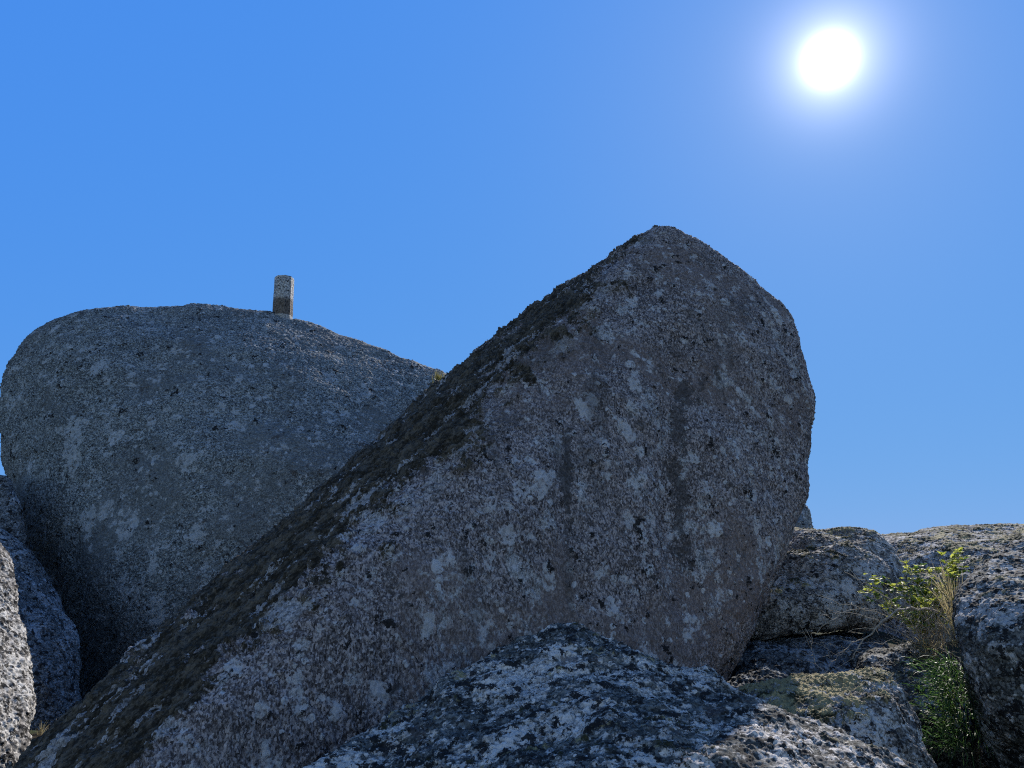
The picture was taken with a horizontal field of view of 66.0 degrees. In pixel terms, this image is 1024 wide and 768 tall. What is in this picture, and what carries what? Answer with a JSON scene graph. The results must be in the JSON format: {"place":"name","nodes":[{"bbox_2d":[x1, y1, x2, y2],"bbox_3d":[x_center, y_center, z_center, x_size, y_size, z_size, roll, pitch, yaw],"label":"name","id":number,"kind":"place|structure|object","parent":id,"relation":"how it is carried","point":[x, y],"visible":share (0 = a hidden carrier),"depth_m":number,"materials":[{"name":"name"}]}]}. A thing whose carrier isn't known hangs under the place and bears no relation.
{"place":"outdoors","nodes":[
{"label":"outdoors","id":0,"kind":"place"},
{"bbox_2d":[30,630,960,737],"bbox_3d":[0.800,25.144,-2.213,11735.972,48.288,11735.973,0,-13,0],"label":"ground","id":1,"kind":"structure","parent":0,"point":[891,643],"depth_m":10.16,"materials":[{"name":"grey stone"}]},
{"bbox_2d":[0,475,28,547],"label":"shaded boulder","id":2,"kind":"object","parent":1,"relation":"on","point":[12,522],"visible":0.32,"depth_m":12.85,"materials":[{"name":"stone"}]},
{"bbox_2d":[0,543,36,767],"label":"sunlit boulder","id":3,"kind":"object","parent":1,"relation":"on","point":[18,699],"visible":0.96,"depth_m":5.71,"materials":[{"name":"stone"}]},
{"bbox_2d":[31,720,46,734],"bbox_3d":[-4.562,3.412,7.619,0.245,0.317,0.198,4,-14,-16],"label":"grass tuft","id":4,"kind":"object","parent":1,"relation":"on","point":[42,729],"visible":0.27,"depth_m":7.64,"materials":[{"name":"green plant"}]},
{"bbox_2d":[0,528,81,730],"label":"shaded boulder","id":5,"kind":"object","parent":1,"relation":"on","point":[52,639],"visible":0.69,"depth_m":10.25,"materials":[{"name":"stone"}]},
{"bbox_2d":[0,303,445,700],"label":"granite boulder","id":6,"kind":"object","parent":1,"relation":"on","point":[161,464],"visible":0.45,"depth_m":14.20,"materials":[{"name":"grey stone"}]},
{"bbox_2d":[272,275,293,318],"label":"stone pillar","id":7,"kind":"structure","parent":6,"relation":"on","point":[283,295],"depth_m":17.75,"materials":[{"name":"grey stone"}]},
{"bbox_2d":[431,371,444,382],"bbox_3d":[-1.435,-0.078,15.726,0.401,0.469,0.483,0,-13,0],"label":"heather shrub","id":8,"kind":"object","parent":6,"relation":"on","point":[438,377],"visible":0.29,"depth_m":15.66,"materials":[{"name":"green plant"}]},
{"bbox_2d":[13,225,815,767],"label":"granite boulder","id":9,"kind":"object","parent":1,"relation":"on","point":[615,443],"visible":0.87,"depth_m":5.91,"materials":[{"name":"grey stone"}]},
{"bbox_2d":[303,622,917,767],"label":"granite boulder","id":10,"kind":"object","parent":1,"relation":"on","point":[566,695],"visible":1,"depth_m":3.60,"materials":[{"name":"grey stone"}]},
{"bbox_2d":[795,504,813,528],"bbox_3d":[5.222,3.692,15.010,1.223,2.853,2.035,0,-13,0],"label":"granite boulder","id":11,"kind":"object","parent":1,"relation":"on","point":[804,520],"visible":0.04,"depth_m":14.56,"materials":[{"name":"grey stone"}]},
{"bbox_2d":[727,630,889,687],"bbox_3d":[3.049,3.140,7.976,2.109,1.174,3.014,-3,-13,13],"label":"shaded boulder","id":12,"kind":"object","parent":1,"relation":"on","point":[763,660],"visible":0.23,"depth_m":7.34,"materials":[{"name":"stone"}]},
{"bbox_2d":[750,526,908,640],"bbox_3d":[3.608,2.325,9.417,2.525,1.198,2.948,0,-13,0],"label":"granite boulder","id":13,"kind":"object","parent":12,"relation":"on","point":[816,563],"visible":0.5,"depth_m":8.22,"materials":[{"name":"grey stone"}]},
{"bbox_2d":[737,666,937,767],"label":"granite boulder","id":14,"kind":"object","parent":1,"relation":"on","point":[868,705],"visible":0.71,"depth_m":4.76,"materials":[{"name":"grey stone"}]},
{"bbox_2d":[795,542,958,673],"bbox_3d":[3.208,1.889,6.707,1.587,1.178,0.866,5,-14,-19],"label":"dry bush","id":15,"kind":"object","parent":1,"relation":"on","point":[929,630],"visible":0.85,"depth_m":6.68,"materials":[{"name":"brown plant"}]},
{"bbox_2d":[848,643,987,767],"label":"granite ledge","id":16,"kind":"object","parent":1,"relation":"on","point":[892,660],"visible":0.34,"depth_m":5.97,"materials":[{"name":"grey stone"}]},
{"bbox_2d":[900,630,960,668],"bbox_3d":[3.382,2.183,6.372,0.522,0.393,0.336,0,-13,0],"label":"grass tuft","id":17,"kind":"object","parent":16,"relation":"on","point":[923,642],"visible":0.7,"depth_m":6.41,"materials":[{"name":"green plant"}]},
{"bbox_2d":[918,555,962,646],"bbox_3d":[3.689,1.854,6.743,0.460,0.769,0.468,-11,-17,40],"label":"grass tuft","id":18,"kind":"object","parent":16,"relation":"on","point":[946,607],"visible":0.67,"depth_m":6.71,"materials":[{"name":"beige plant"}]},
{"bbox_2d":[897,645,993,764],"bbox_3d":[2.925,2.181,5.337,0.720,0.798,0.501,0,-13,0],"label":"shrub","id":19,"kind":"object","parent":1,"relation":"on","point":[946,702],"visible":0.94,"depth_m":5.36,"materials":[{"name":"green plant"}]},
{"bbox_2d":[875,523,1023,641],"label":"granite slab","id":20,"kind":"structure","parent":1,"relation":"on","point":[976,542],"depth_m":11.28,"materials":[{"name":"grey stone"}]},
{"bbox_2d":[952,539,1023,767],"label":"granite boulder","id":21,"kind":"object","parent":1,"relation":"on","point":[988,612],"visible":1,"depth_m":5.17,"materials":[{"name":"grey stone"}]},
{"bbox_2d":[906,660,971,724],"bbox_3d":[3.077,2.177,5.550,0.713,0.484,0.423,0,-13,0],"label":"trailing plant","id":22,"kind":"object","parent":21,"relation":"on","point":[961,699],"visible":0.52,"depth_m":5.52,"materials":[{"name":"green plant"}]},
{"bbox_2d":[0,0,1023,533],"label":"sky","id":23,"kind":"structure","parent":0,"point":[422,174],"materials":[{"name":"blue"}]},
{"bbox_2d":[857,547,970,646],"bbox_3d":[3.760,1.929,7.215,1.615,0.870,0.569,10,-16,-37],"label":"bramble bush","id":24,"kind":"object","parent":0,"point":[952,569],"visible":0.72,"depth_m":7.13,"materials":[{"name":"green plant"}]}
]}

